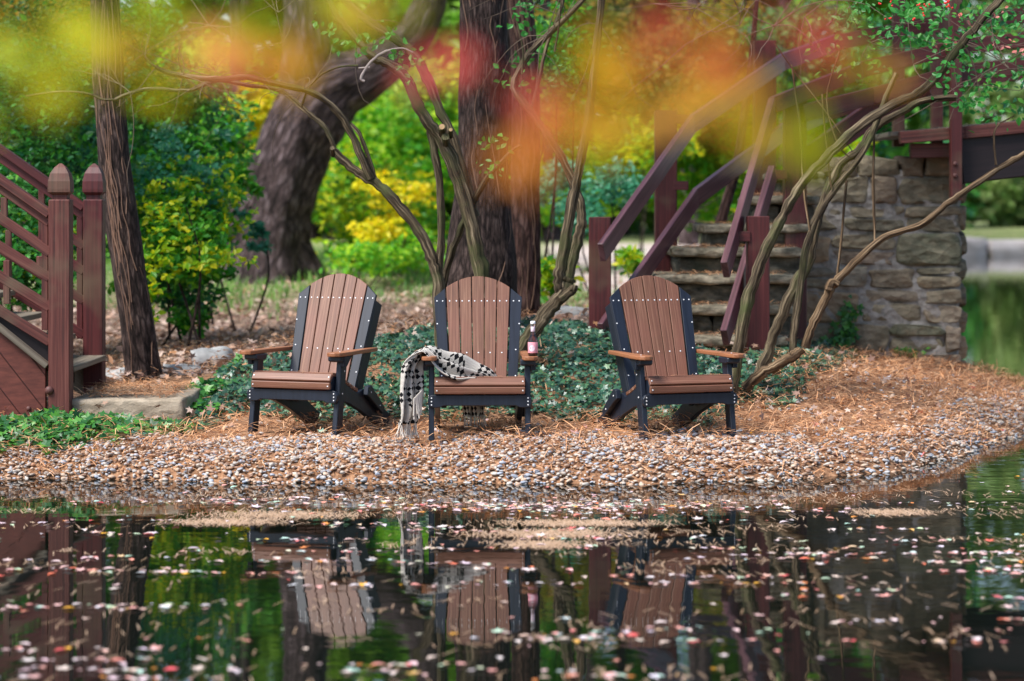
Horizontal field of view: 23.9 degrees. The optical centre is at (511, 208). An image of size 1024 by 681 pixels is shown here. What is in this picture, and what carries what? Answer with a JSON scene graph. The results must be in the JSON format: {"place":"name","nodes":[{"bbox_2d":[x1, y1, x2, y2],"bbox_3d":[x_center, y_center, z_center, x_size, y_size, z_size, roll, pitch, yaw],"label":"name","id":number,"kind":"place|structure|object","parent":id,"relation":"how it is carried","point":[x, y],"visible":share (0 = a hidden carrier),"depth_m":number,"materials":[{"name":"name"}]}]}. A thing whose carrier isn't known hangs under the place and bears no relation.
{"place":"outdoors","nodes":[
{"label":"outdoors","id":0,"kind":"place"},
{"bbox_2d":[0,256,1023,680],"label":"pond water","id":1,"kind":"structure","parent":0,"point":[992,308],"depth_m":10.66,"materials":[{"name":"black liquid"}]},
{"bbox_2d":[0,469,1023,680],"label":"floating leaves","id":2,"kind":"object","parent":1,"relation":"on","point":[533,543],"depth_m":12.06,"materials":[{"name":"beige plant"}]},
{"bbox_2d":[0,470,1023,680],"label":"floating leaf bits","id":3,"kind":"object","parent":1,"relation":"on","point":[402,664],"visible":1,"depth_m":11.19,"materials":[{"name":"brown plant"}]},
{"bbox_2d":[0,221,1023,483],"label":"ground","id":4,"kind":"structure","parent":0,"point":[976,231],"depth_m":16.10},
{"bbox_2d":[0,144,105,416],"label":"wooden stair","id":5,"kind":"object","parent":4,"relation":"on","point":[37,365],"visible":0.94,"depth_m":15.88,"materials":[{"name":"red wood"}]},
{"bbox_2d":[0,14,155,311],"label":"dark shrub","id":6,"kind":"object","parent":4,"relation":"on","point":[29,143],"visible":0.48,"depth_m":20.59,"materials":[{"name":"green plant"}]},
{"bbox_2d":[0,0,213,348],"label":"shrub","id":7,"kind":"object","parent":4,"relation":"on","point":[36,24],"visible":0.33,"depth_m":22.07,"materials":[{"name":"green plant"}]},
{"bbox_2d":[106,367,124,379],"bbox_3d":[-3.074,1.322,18.617,0.338,0.186,0.402,0,0,0],"label":"rock","id":8,"kind":"object","parent":4,"relation":"on","point":[117,373],"visible":0.2,"depth_m":18.48,"materials":[{"name":"grey stone"}]},
{"bbox_2d":[0,353,243,455],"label":"ivy patch","id":9,"kind":"object","parent":4,"relation":"on","point":[83,421],"visible":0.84,"depth_m":15.34,"materials":[{"name":"green plant"}]},
{"bbox_2d":[90,0,162,382],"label":"ivy clad tree","id":10,"kind":"object","parent":4,"relation":"on","point":[135,311],"visible":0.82,"depth_m":17.89,"materials":[{"name":"brown plant"}]},
{"bbox_2d":[0,0,255,316],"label":"tall green shrub","id":11,"kind":"object","parent":4,"relation":"on","point":[188,116],"visible":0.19,"depth_m":22.99,"materials":[{"name":"green plant"}]},
{"bbox_2d":[2,146,258,342],"bbox_3d":[-3.356,0.368,20.834,2.808,1.849,1.254,0,0,-40],"label":"turning shrub","id":12,"kind":"object","parent":4,"relation":"on","point":[220,204],"visible":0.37,"depth_m":21.19,"materials":[{"name":"green plant"}]},
{"bbox_2d":[10,100,260,345],"bbox_3d":[-3.487,0.093,22.091,2.346,2.412,2.082,0,0,0],"label":"mixed shrub","id":13,"kind":"object","parent":4,"relation":"on","point":[207,145],"visible":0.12,"depth_m":22.13,"materials":[{"name":"green plant"}]},
{"bbox_2d":[72,383,200,420],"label":"landing slab","id":14,"kind":"structure","parent":4,"relation":"on","point":[176,405],"depth_m":15.90,"materials":[{"name":"stone"}]},
{"bbox_2d":[73,377,198,398],"bbox_3d":[-2.572,1.232,16.608,0.823,0.102,1.387,0,0,0],"label":"needle drift","id":15,"kind":"object","parent":14,"relation":"on","point":[159,388],"visible":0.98,"depth_m":16.50,"materials":[{"name":"brown plant"}]},
{"bbox_2d":[42,121,238,344],"bbox_3d":[-3.348,0.237,21.472,1.784,2.109,1.339,0,0,0],"label":"teal shrub","id":16,"kind":"object","parent":4,"relation":"on","point":[148,173],"visible":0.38,"depth_m":21.39,"materials":[{"name":"green plant"}]},
{"bbox_2d":[163,363,203,375],"bbox_3d":[-2.493,1.266,18.321,0.339,0.172,0.396,0,0,0],"label":"rock","id":17,"kind":"object","parent":4,"relation":"on","point":[184,366],"visible":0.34,"depth_m":18.16,"materials":[{"name":"grey stone"}]},
{"bbox_2d":[113,177,258,347],"bbox_3d":[-2.868,0.505,20.407,1.130,1.542,1.180,0,0,35],"label":"yellow green shrub","id":18,"kind":"object","parent":4,"relation":"on","point":[206,262],"visible":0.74,"depth_m":20.39,"materials":[{"name":"green plant"}]},
{"bbox_2d":[135,156,237,346],"bbox_3d":[-2.918,0.406,21.117,1.121,1.738,1.550,0,0,0],"label":"green shrub","id":19,"kind":"object","parent":4,"relation":"on","point":[199,226],"visible":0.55,"depth_m":20.98,"materials":[{"name":"green plant"}]},
{"bbox_2d":[160,305,213,347],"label":"weed","id":20,"kind":"object","parent":4,"relation":"on","point":[183,323],"visible":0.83,"depth_m":21.45,"materials":[{"name":"green plant"}]},
{"bbox_2d":[106,30,316,259],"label":"clearing tree","id":21,"kind":"object","parent":4,"relation":"on","point":[204,70],"visible":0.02,"depth_m":42.36,"materials":[{"name":"green plant"}]},
{"bbox_2d":[190,346,234,365],"bbox_3d":[-2.354,1.202,18.923,0.338,0.234,0.410,0,0,0],"label":"rock","id":22,"kind":"object","parent":4,"relation":"on","point":[202,354],"visible":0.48,"depth_m":18.79,"materials":[{"name":"grey stone"}]},
{"bbox_2d":[200,90,265,330],"bbox_3d":[-2.920,0.047,24.958,0.754,2.554,1.001,0,0,0],"label":"maple sapling","id":23,"kind":"object","parent":4,"relation":"on","point":[250,185],"visible":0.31,"depth_m":24.90,"materials":[{"name":"green plant"}]},
{"bbox_2d":[219,0,275,212],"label":"dark stem tree","id":24,"kind":"object","parent":4,"relation":"on","point":[235,17],"visible":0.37,"depth_m":37.90,"materials":[{"name":"yellow plant"}]},
{"bbox_2d":[233,207,275,331],"bbox_3d":[-2.572,0.657,24.003,0.437,1.366,0.425,0,0,0],"label":"leggy sapling","id":25,"kind":"object","parent":4,"relation":"on","point":[257,228],"visible":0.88,"depth_m":23.93,"materials":[{"name":"green plant"}]},
{"bbox_2d":[240,273,390,435],"bbox_3d":[-1.239,0.930,15.667,0.732,1.002,0.920,0,0,23],"label":"adirondack chair","id":26,"kind":"object","parent":4,"relation":"on","point":[337,318],"visible":0.98,"depth_m":15.72,"materials":[{"name":"brown wood"}]},
{"bbox_2d":[2,268,631,384],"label":"leaf litter","id":27,"kind":"object","parent":4,"relation":"on","point":[217,325],"visible":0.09,"depth_m":23.89,"materials":[{"name":"brown plant"}]},
{"bbox_2d":[4,243,645,321],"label":"grass","id":28,"kind":"structure","parent":4,"relation":"on","point":[325,259],"depth_m":30.74,"materials":[{"name":"plant"}]},
{"bbox_2d":[221,0,446,283],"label":"leaning old tree","id":29,"kind":"object","parent":4,"relation":"on","point":[291,181],"visible":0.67,"depth_m":32.64,"materials":[{"name":"grey plant"}]},
{"bbox_2d":[311,133,448,273],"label":"golden shrub","id":30,"kind":"object","parent":4,"relation":"on","point":[347,203],"visible":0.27,"depth_m":33.98,"materials":[{"name":"green plant"}]},
{"bbox_2d":[319,196,450,288],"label":"pale thicket","id":31,"kind":"object","parent":4,"relation":"on","point":[392,254],"visible":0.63,"depth_m":31.41,"materials":[{"name":"green plant"}]},
{"bbox_2d":[317,39,458,203],"bbox_3d":[-1.661,-0.962,41.191,3.058,3.859,5.659,0,0,13],"label":"lime tree","id":32,"kind":"object","parent":4,"relation":"on","point":[393,121],"visible":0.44,"depth_m":39.67,"materials":[{"name":"green plant"}]},
{"bbox_2d":[346,169,436,279],"bbox_3d":[-1.605,0.233,32.262,1.227,1.540,1.448,0,0,-14],"label":"yellow sapling","id":33,"kind":"object","parent":4,"relation":"on","point":[420,191],"visible":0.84,"depth_m":32.21,"materials":[{"name":"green plant"}]},
{"bbox_2d":[0,0,917,194],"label":"overhanging maple","id":34,"kind":"object","parent":4,"relation":"on","point":[218,50],"visible":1,"depth_m":1.75,"materials":[{"name":"orange plant"}]},
{"bbox_2d":[0,0,948,245],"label":"woodland","id":35,"kind":"object","parent":4,"relation":"on","point":[446,40],"depth_m":61.04,"materials":[{"name":"green plant"}]},
{"bbox_2d":[421,276,537,440],"bbox_3d":[-0.212,0.942,15.398,0.732,1.002,0.920,0,0,-2],"label":"adirondack chair","id":36,"kind":"object","parent":4,"relation":"on","point":[512,390],"visible":0.93,"depth_m":15.51,"materials":[{"name":"brown wood"}]},
{"bbox_2d":[395,345,497,439],"bbox_3d":[-0.383,1.148,15.080,0.713,0.580,0.326,0,0,-42],"label":"throw blanket","id":37,"kind":"object","parent":36,"relation":"on","point":[453,365],"visible":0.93,"depth_m":15.02,"materials":[{"name":"beige fabric"}]},
{"bbox_2d":[528,321,537,355],"bbox_3d":[0.130,0.809,15.009,0.062,0.216,0.063,0,0,0],"label":"bottle","id":38,"kind":"object","parent":36,"relation":"on","point":[532,345],"visible":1,"depth_m":14.99,"materials":[{"name":"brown glass"}]},
{"bbox_2d":[444,0,516,327],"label":"tree trunk","id":39,"kind":"object","parent":4,"relation":"on","point":[480,115],"visible":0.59,"depth_m":18.43,"materials":[{"name":"brown plant"}]},
{"bbox_2d":[122,315,865,436],"bbox_3d":[0.212,1.161,17.467,6.687,0.652,3.654,0,0,-22],"label":"ivy ground cover","id":40,"kind":"object","parent":4,"relation":"on","point":[557,330],"visible":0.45,"depth_m":16.99,"materials":[{"name":"green plant"}]},
{"bbox_2d":[76,0,508,364],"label":"arching shrub","id":41,"kind":"object","parent":40,"relation":"on","point":[443,137],"visible":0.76,"depth_m":16.89,"materials":[{"name":"brown plant"}]},
{"bbox_2d":[47,321,964,454],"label":"leaves on ivy","id":42,"kind":"object","parent":4,"relation":"on","point":[795,393],"visible":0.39,"depth_m":16.85,"materials":[{"name":"plant"}]},
{"bbox_2d":[17,344,1004,479],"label":"fallen leaves","id":43,"kind":"object","parent":4,"relation":"on","point":[322,429],"depth_m":15.65,"materials":[{"name":"plant"}]},
{"bbox_2d":[0,360,1023,484],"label":"gravel","id":44,"kind":"structure","parent":4,"relation":"on","point":[731,452],"depth_m":14.78,"materials":[{"name":"beige gravel"}]},
{"bbox_2d":[0,301,1023,483],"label":"pine needles","id":45,"kind":"object","parent":4,"relation":"on","point":[1020,381],"visible":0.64,"depth_m":15.70,"materials":[{"name":"brown plant"}]},
{"bbox_2d":[507,0,540,315],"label":"tree trunk","id":46,"kind":"object","parent":4,"relation":"on","point":[525,211],"visible":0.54,"depth_m":20.49,"materials":[{"name":"red plant"}]},
{"bbox_2d":[507,0,590,297],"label":"green tree","id":47,"kind":"object","parent":4,"relation":"on","point":[559,93],"visible":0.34,"depth_m":22.93,"materials":[{"name":"green plant"}]},
{"bbox_2d":[553,305,588,317],"bbox_3d":[0.500,0.921,20.528,0.461,0.195,0.421,0,0,0],"label":"rock","id":48,"kind":"object","parent":4,"relation":"on","point":[567,309],"visible":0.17,"depth_m":20.35,"materials":[{"name":"grey stone"}]},
{"bbox_2d":[540,245,644,304],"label":"bank grass clump","id":49,"kind":"object","parent":4,"relation":"on","point":[629,258],"visible":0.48,"depth_m":25.61,"materials":[{"name":"green plant"}]},
{"bbox_2d":[540,144,652,294],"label":"side shrub","id":50,"kind":"object","parent":4,"relation":"on","point":[615,182],"visible":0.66,"depth_m":27.08,"materials":[{"name":"green plant"}]},
{"bbox_2d":[468,0,800,372],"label":"forked shrub","id":51,"kind":"object","parent":4,"relation":"on","point":[564,281],"visible":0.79,"depth_m":17.05,"materials":[{"name":"brown plant"}]},
{"bbox_2d":[509,86,782,254],"bbox_3d":[2.048,-0.554,37.496,5.768,3.032,3.685,0,0,-30],"label":"path shrub","id":52,"kind":"object","parent":4,"relation":"on","point":[714,164],"visible":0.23,"depth_m":37.40,"materials":[{"name":"green plant"}]},
{"bbox_2d":[534,0,794,250],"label":"amber tree","id":53,"kind":"object","parent":4,"relation":"on","point":[679,60],"visible":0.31,"depth_m":36.21,"materials":[{"name":"orange plant"}]},
{"bbox_2d":[598,275,744,439],"bbox_3d":[0.979,0.938,15.454,0.732,1.002,0.920,0,0,-20],"label":"adirondack chair","id":54,"kind":"object","parent":4,"relation":"on","point":[656,313],"visible":1,"depth_m":15.53,"materials":[{"name":"brown wood"}]},
{"bbox_2d":[715,0,758,222],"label":"dead stem tree","id":55,"kind":"object","parent":4,"relation":"on","point":[726,203],"visible":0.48,"depth_m":22.47,"materials":[{"name":"red plant"}]},
{"bbox_2d":[651,171,825,357],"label":"stone steps","id":56,"kind":"structure","parent":4,"relation":"on","point":[710,289],"depth_m":19.11,"materials":[{"name":"grey stone"}]},
{"bbox_2d":[654,190,813,335],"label":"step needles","id":57,"kind":"object","parent":56,"relation":"on","point":[693,244],"visible":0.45,"depth_m":19.06,"materials":[{"name":"brown plant"}]},
{"bbox_2d":[589,0,1023,353],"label":"footbridge","id":58,"kind":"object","parent":56,"relation":"on","point":[968,154],"visible":0.69,"depth_m":19.85,"materials":[{"name":"red wood"}]},
{"bbox_2d":[613,124,878,252],"bbox_3d":[3.212,-0.145,32.073,1.402,2.333,5.820,0,0,-30],"label":"yellow bush","id":59,"kind":"object","parent":4,"relation":"on","point":[637,147],"visible":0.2,"depth_m":33.71,"materials":[{"name":"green plant"}]},
{"bbox_2d":[615,0,1023,393],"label":"bowed shrub","id":60,"kind":"object","parent":4,"relation":"on","point":[765,367],"visible":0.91,"depth_m":16.73,"materials":[{"name":"green plant"}]},
{"bbox_2d":[727,0,996,158],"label":"tree foliage","id":61,"kind":"object","parent":4,"relation":"on","point":[784,45],"visible":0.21,"depth_m":33.80,"materials":[{"name":"green plant"}]},
{"bbox_2d":[807,155,967,371],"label":"stone pier","id":62,"kind":"structure","parent":4,"relation":"on","point":[908,289],"depth_m":20.34,"materials":[{"name":"grey stone"}]},
{"bbox_2d":[821,294,930,357],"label":"climbing ivy","id":63,"kind":"object","parent":62,"relation":"attached to","point":[847,330],"visible":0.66,"depth_m":20.27,"materials":[{"name":"green plant"}]},
{"bbox_2d":[924,127,990,228],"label":"shore tree","id":64,"kind":"object","parent":4,"relation":"on","point":[971,211],"visible":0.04,"depth_m":90.77,"materials":[{"name":"green plant"}]},
{"bbox_2d":[905,0,1023,227],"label":"woodland","id":65,"kind":"object","parent":4,"relation":"on","point":[970,118],"visible":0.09,"depth_m":96.23,"materials":[{"name":"green plant"}]},
{"bbox_2d":[962,236,1023,255],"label":"bank wall","id":66,"kind":"structure","parent":4,"relation":"on","point":[979,246],"depth_m":83.22,"materials":[{"name":"concrete"}]},
{"bbox_2d":[965,117,1023,226],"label":"shore tree","id":67,"kind":"object","parent":4,"relation":"on","point":[1003,191],"visible":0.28,"depth_m":93.15,"materials":[{"name":"green plant"}]},
{"bbox_2d":[1005,194,1023,223],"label":"shore tree","id":68,"kind":"object","parent":4,"relation":"on","point":[1019,220],"visible":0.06,"depth_m":96.96,"materials":[{"name":"green plant"}]},
{"bbox_2d":[92,0,1023,146],"label":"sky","id":69,"kind":"structure","parent":0,"point":[225,16],"materials":[{"name":"white"}]}
]}

